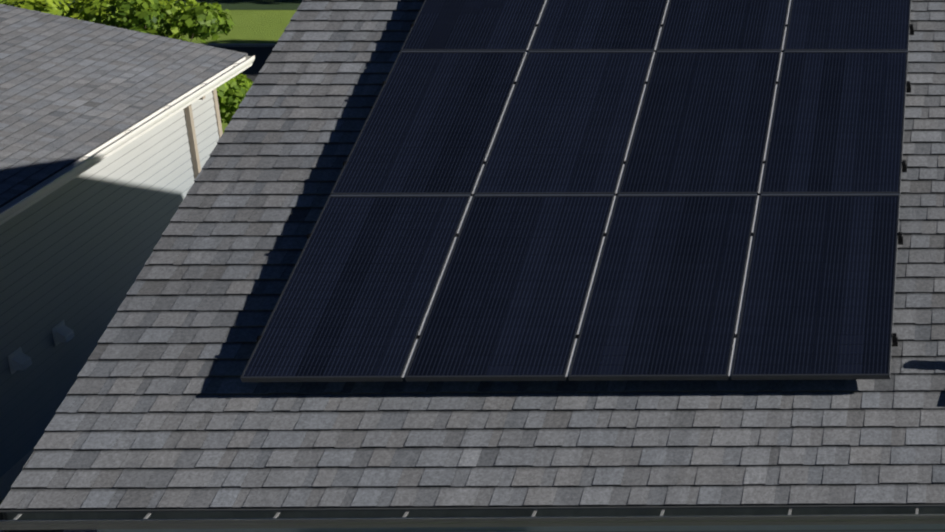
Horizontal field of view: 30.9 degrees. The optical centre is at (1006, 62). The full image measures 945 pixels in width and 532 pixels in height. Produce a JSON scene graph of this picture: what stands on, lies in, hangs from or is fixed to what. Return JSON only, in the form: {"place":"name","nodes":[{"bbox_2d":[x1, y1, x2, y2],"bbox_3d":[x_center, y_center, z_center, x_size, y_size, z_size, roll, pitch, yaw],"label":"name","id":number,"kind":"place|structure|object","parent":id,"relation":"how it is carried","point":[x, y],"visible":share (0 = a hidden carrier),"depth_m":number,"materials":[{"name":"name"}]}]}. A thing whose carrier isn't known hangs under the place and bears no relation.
{"place":"outdoors","nodes":[
{"label":"outdoors","id":0,"kind":"place"},
{"bbox_2d":[0,448,33,501],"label":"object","id":1,"kind":"object","parent":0,"point":[8,478],"depth_m":16.13,"materials":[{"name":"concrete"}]},
{"bbox_2d":[0,91,218,477],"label":"siding wall","id":2,"kind":"structure","parent":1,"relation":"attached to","point":[76,253],"depth_m":17.33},
{"bbox_2d":[8,347,31,373],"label":"vent wall","id":3,"kind":"structure","parent":2,"relation":"attached to","point":[18,359],"depth_m":16.16,"materials":[{"name":"grey"}]},
{"bbox_2d":[52,320,74,345],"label":"vent wall","id":4,"kind":"structure","parent":2,"relation":"attached to","point":[61,332],"depth_m":16.93,"materials":[{"name":"grey"}]},
{"bbox_2d":[184,89,222,177],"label":"trim","id":5,"kind":"structure","parent":1,"relation":"attached to","point":[192,139],"depth_m":19.85,"materials":[{"name":"beige wood"}]},
{"bbox_2d":[0,10,296,504],"bbox_3d":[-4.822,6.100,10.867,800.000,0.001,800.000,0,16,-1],"label":"ground","id":6,"kind":"structure","parent":0,"point":[260,26],"depth_m":33.82,"materials":[{"name":"green plant"}]},
{"bbox_2d":[0,0,147,28],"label":"hedge","id":7,"kind":"object","parent":6,"relation":"on","point":[49,6],"depth_m":23.77,"materials":[{"name":"green plant"}]},
{"bbox_2d":[58,0,136,18],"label":"hedge","id":8,"kind":"object","parent":6,"relation":"on","point":[72,11],"visible":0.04,"depth_m":26.04,"materials":[{"name":"green plant"}]},
{"bbox_2d":[75,0,196,38],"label":"hedge","id":9,"kind":"object","parent":6,"relation":"on","point":[171,8],"visible":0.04,"depth_m":25.94,"materials":[{"name":"green plant"}]},
{"bbox_2d":[0,43,276,531],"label":"kerb","id":10,"kind":"structure","parent":6,"relation":"on","point":[228,45],"depth_m":32.31,"materials":[{"name":"concrete"}]},
{"bbox_2d":[76,0,252,123],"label":"hedge","id":11,"kind":"object","parent":6,"relation":"on","point":[233,91],"visible":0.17,"depth_m":24.10,"materials":[{"name":"green plant"}]},
{"bbox_2d":[59,0,301,9],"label":"mulch bed","id":12,"kind":"object","parent":6,"relation":"on","point":[260,4],"depth_m":35.74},
{"bbox_2d":[217,47,273,81],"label":"driveway","id":13,"kind":"structure","parent":6,"relation":"on","point":[262,54],"depth_m":31.72,"materials":[{"name":"grey asphalt"}]},
{"bbox_2d":[97,524,944,531],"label":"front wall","id":14,"kind":"structure","parent":6,"relation":"on","point":[845,528],"depth_m":9.55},
{"bbox_2d":[0,504,944,512],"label":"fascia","id":15,"kind":"structure","parent":14,"relation":"attached to","point":[466,508],"depth_m":9.08,"materials":[{"name":"grey"}]},
{"bbox_2d":[0,0,944,509],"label":"roof shingles","id":16,"kind":"object","parent":15,"relation":"on","point":[162,406],"visible":0.42,"depth_m":9.68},
{"bbox_2d":[0,13,299,531],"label":"rake board","id":17,"kind":"object","parent":16,"relation":"attached to","point":[5,516],"visible":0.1,"depth_m":9.09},
{"bbox_2d":[256,24,913,346],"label":"clamps","id":18,"kind":"object","parent":16,"relation":"on","point":[900,242],"visible":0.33,"depth_m":11.25,"materials":[{"name":"black metal"}]},
{"bbox_2d":[240,0,910,381],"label":"solar panels","id":19,"kind":"object","parent":18,"relation":"on","point":[510,290],"visible":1,"depth_m":10.95,"materials":[{"name":"black glass"}]},
{"bbox_2d":[0,507,944,529],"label":"gutter","id":20,"kind":"object","parent":15,"relation":"attached to","point":[396,523],"visible":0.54,"depth_m":9.08,"materials":[{"name":"paint"}]},
{"bbox_2d":[0,514,944,521],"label":"gutter bead","id":21,"kind":"object","parent":20,"relation":"on","point":[477,517],"depth_m":9.00,"materials":[{"name":"grey metal"}]},
{"bbox_3d":[-13.292,2.181,10.731,6.600,1.627,20.300,0,16,-1],"label":"fascia","id":22,"kind":"object","parent":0,"visible":0},
{"bbox_2d":[0,4,247,207],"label":"roof shingles","id":23,"kind":"object","parent":22,"relation":"on","point":[72,90],"visible":1,"depth_m":18.73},
{"bbox_2d":[0,55,254,224],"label":"gutter","id":24,"kind":"object","parent":22,"relation":"attached to","point":[31,197],"visible":0.79,"depth_m":17.46,"materials":[{"name":"white metal"}]}
]}

